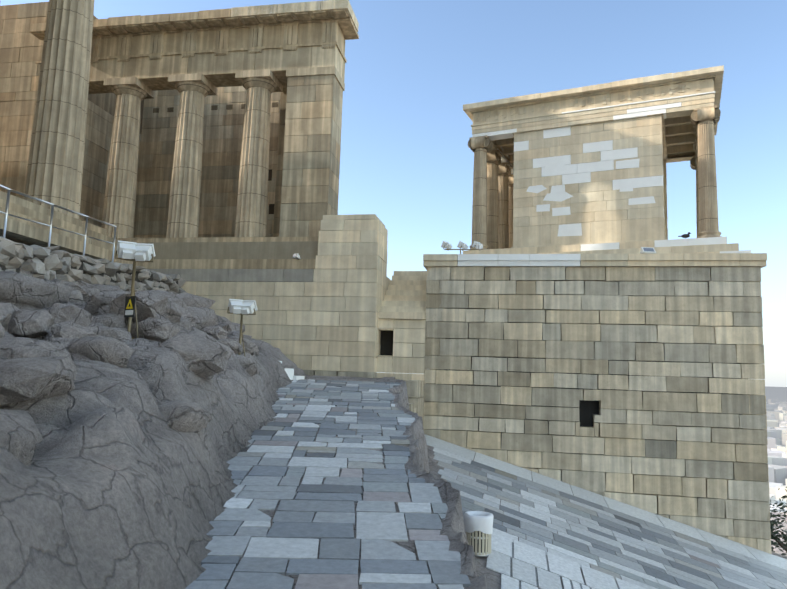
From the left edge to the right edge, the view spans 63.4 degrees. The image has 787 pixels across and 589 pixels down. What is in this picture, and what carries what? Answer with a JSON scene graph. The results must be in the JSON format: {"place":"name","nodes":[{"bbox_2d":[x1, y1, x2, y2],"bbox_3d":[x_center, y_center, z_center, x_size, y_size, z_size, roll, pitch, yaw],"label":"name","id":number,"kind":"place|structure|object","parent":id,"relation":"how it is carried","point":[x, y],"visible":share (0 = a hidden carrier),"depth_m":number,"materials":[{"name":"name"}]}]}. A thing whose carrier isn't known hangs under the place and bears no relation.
{"place":"outdoors","nodes":[
{"label":"outdoors","id":0,"kind":"place"},
{"bbox_2d":[0,236,186,294],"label":"rubble stones","id":1,"kind":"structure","parent":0,"point":[51,262],"depth_m":14.03,"materials":[{"name":"stone"}]},
{"bbox_2d":[0,184,115,261],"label":"stainless railing","id":2,"kind":"object","parent":1,"relation":"on","point":[34,198],"visible":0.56,"depth_m":13.57,"materials":[{"name":"silver metal"}]},
{"bbox_2d":[0,2,344,242],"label":"propylaea wing walls","id":3,"kind":"structure","parent":0,"point":[305,146],"depth_m":25.40,"materials":[{"name":"beige stone"}]},
{"bbox_2d":[0,301,786,588],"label":"ground rock","id":4,"kind":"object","parent":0,"point":[119,483],"visible":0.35,"depth_m":4.61,"materials":[{"name":"grey stone"}]},
{"bbox_2d":[0,191,132,263],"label":"wall","id":5,"kind":"structure","parent":4,"relation":"on","point":[25,232],"depth_m":18.34,"materials":[{"name":"stone"}]},
{"bbox_2d":[24,0,282,237],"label":"columns","id":6,"kind":"structure","parent":5,"relation":"on","point":[54,175],"depth_m":23.02,"materials":[{"name":"beige stone"}]},
{"bbox_2d":[29,0,358,94],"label":"entablature","id":7,"kind":"structure","parent":6,"relation":"on","point":[217,47],"depth_m":23.66,"materials":[{"name":"beige stone"}]},
{"bbox_2d":[0,259,258,465],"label":"boulders","id":8,"kind":"object","parent":4,"relation":"on","point":[32,370],"visible":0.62,"depth_m":7.97,"materials":[{"name":"grey stone"}]},
{"bbox_2d":[122,284,138,291],"bbox_3d":[-5.348,1.389,17.114,4.694,3.296,0.891,4,-7,-16],"label":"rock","id":9,"kind":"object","parent":4,"relation":"on","point":[127,288],"depth_m":16.68,"materials":[{"name":"stone"}]},
{"bbox_2d":[115,240,155,338],"bbox_3d":[-3.733,-0.054,9.125,0.552,1.409,0.353,6,-8,-28],"label":"floodlight","id":10,"kind":"object","parent":4,"relation":"on","point":[134,252],"visible":0.83,"depth_m":9.11,"materials":[{"name":"aluminium"},{"name":"black paint"},{"name":"glass"}]},
{"bbox_2d":[227,299,257,355],"bbox_3d":[-2.773,0.696,11.619,0.560,1.209,0.340,6,-8,-34],"label":"floodlight","id":11,"kind":"object","parent":4,"relation":"on","point":[242,307],"visible":0.94,"depth_m":11.62,"materials":[{"name":"white metal"}]},
{"bbox_2d":[116,214,389,371],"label":"podium wall","id":12,"kind":"structure","parent":4,"relation":"on","point":[326,319],"depth_m":20.42,"materials":[{"name":"beige stone"}]},
{"bbox_2d":[116,237,318,268],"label":"propylaea steps","id":13,"kind":"structure","parent":12,"relation":"on","point":[232,264],"depth_m":21.36,"materials":[{"name":"beige stone"}]},
{"bbox_2d":[147,269,313,281],"bbox_3d":[-11.387,-0.660,22.349,17.988,0.408,0.512,1,-7,10],"label":"stone course","id":14,"kind":"object","parent":12,"relation":"attached to","point":[253,275],"visible":0.27,"depth_m":20.91,"materials":[{"name":"grey stone"}]},
{"bbox_2d":[279,361,304,379],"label":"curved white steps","id":15,"kind":"structure","parent":4,"relation":"on","point":[290,373],"depth_m":15.15,"materials":[{"name":"white stone"}]},
{"bbox_2d":[185,379,470,588],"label":"path paving slabs","id":16,"kind":"structure","parent":4,"relation":"on","point":[295,534],"depth_m":5.89,"materials":[{"name":"grey stone"}]},
{"bbox_2d":[303,370,423,420],"bbox_3d":[-9.865,3.456,20.761,21.661,2.425,2.136,1,-7,10],"label":"lower poros podium","id":17,"kind":"object","parent":4,"relation":"on","point":[415,391],"visible":0.06,"depth_m":19.18,"materials":[{"name":"beige stone"}]},
{"bbox_2d":[377,271,426,401],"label":"masonry wall","id":18,"kind":"structure","parent":4,"relation":"on","point":[402,320],"depth_m":20.16,"materials":[{"name":"stone"}]},
{"bbox_2d":[464,511,493,556],"bbox_3d":[1.510,4.255,11.326,0.524,0.700,0.526,1,-7,10],"label":"litter bin","id":19,"kind":"object","parent":4,"relation":"on","point":[478,525],"visible":0.83,"depth_m":11.13,"materials":[{"name":"beige"}]},
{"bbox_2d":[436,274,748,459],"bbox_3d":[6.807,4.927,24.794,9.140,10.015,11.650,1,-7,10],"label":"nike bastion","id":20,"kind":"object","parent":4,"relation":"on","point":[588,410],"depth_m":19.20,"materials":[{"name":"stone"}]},
{"bbox_2d":[463,115,750,253],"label":"temple wall","id":21,"kind":"structure","parent":20,"relation":"on","point":[591,177],"depth_m":21.82,"materials":[{"name":"beige stone"}]},
{"bbox_2d":[526,159,655,235],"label":"stone patches","id":22,"kind":"object","parent":21,"relation":"attached to","point":[558,193],"visible":1,"depth_m":22.18,"materials":[{"name":"white stone"}]},
{"bbox_2d":[468,105,721,249],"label":"columns","id":23,"kind":"structure","parent":21,"relation":"on","point":[492,210],"depth_m":23.54,"materials":[{"name":"beige stone"}]},
{"bbox_2d":[463,65,723,173],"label":"entablature","id":24,"kind":"structure","parent":23,"relation":"on","point":[674,100],"depth_m":22.30,"materials":[{"name":"beige stone"}]},
{"bbox_2d":[678,232,690,238],"bbox_3d":[9.287,-1.869,20.309,0.390,0.230,0.114,-1,-8,25],"label":"crow","id":25,"kind":"object","parent":21,"relation":"on","point":[685,236],"visible":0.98,"depth_m":20.25,"materials":[{"name":"black"}]},
{"bbox_2d":[425,434,786,588],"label":"ramp paving slabs","id":26,"kind":"structure","parent":4,"relation":"on","point":[530,562],"depth_m":14.67,"materials":[{"name":"grey stone"}]},
{"bbox_2d":[0,0,786,386],"label":"sky","id":27,"kind":"structure","parent":0,"point":[412,68],"materials":[{"name":"blue"}]},
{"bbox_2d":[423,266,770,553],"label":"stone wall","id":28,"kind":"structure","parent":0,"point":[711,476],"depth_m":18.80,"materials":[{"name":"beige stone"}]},
{"bbox_2d":[423,253,766,269],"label":"cornice","id":29,"kind":"structure","parent":28,"relation":"on","point":[633,260],"depth_m":19.21,"materials":[{"name":"beige stone"}]},
{"bbox_2d":[293,241,655,259],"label":"floodlights","id":30,"kind":"object","parent":29,"relation":"on","point":[479,245],"visible":0.79,"depth_m":20.37,"materials":[{"name":"aluminium"},{"name":"glass"}]},
{"bbox_2d":[765,386,786,403],"bbox_3d":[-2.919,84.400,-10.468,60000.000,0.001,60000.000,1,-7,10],"label":"hills","id":31,"kind":"structure","parent":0,"point":[780,393],"depth_m":6231.58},
{"bbox_2d":[766,399,786,512],"bbox_3d":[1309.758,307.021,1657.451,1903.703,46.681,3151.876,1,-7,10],"label":"city buildings","id":32,"kind":"structure","parent":0,"point":[776,411],"depth_m":666.23,"materials":[{"name":"white concrete"}]},
{"bbox_2d":[769,487,786,554],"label":"olive tree","id":33,"kind":"object","parent":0,"point":[773,523],"depth_m":24.55,"materials":[{"name":"green plant"}]},
{"bbox_2d":[770,512,786,555],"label":"hill slope","id":34,"kind":"structure","parent":0,"point":[776,550],"depth_m":62.97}
]}

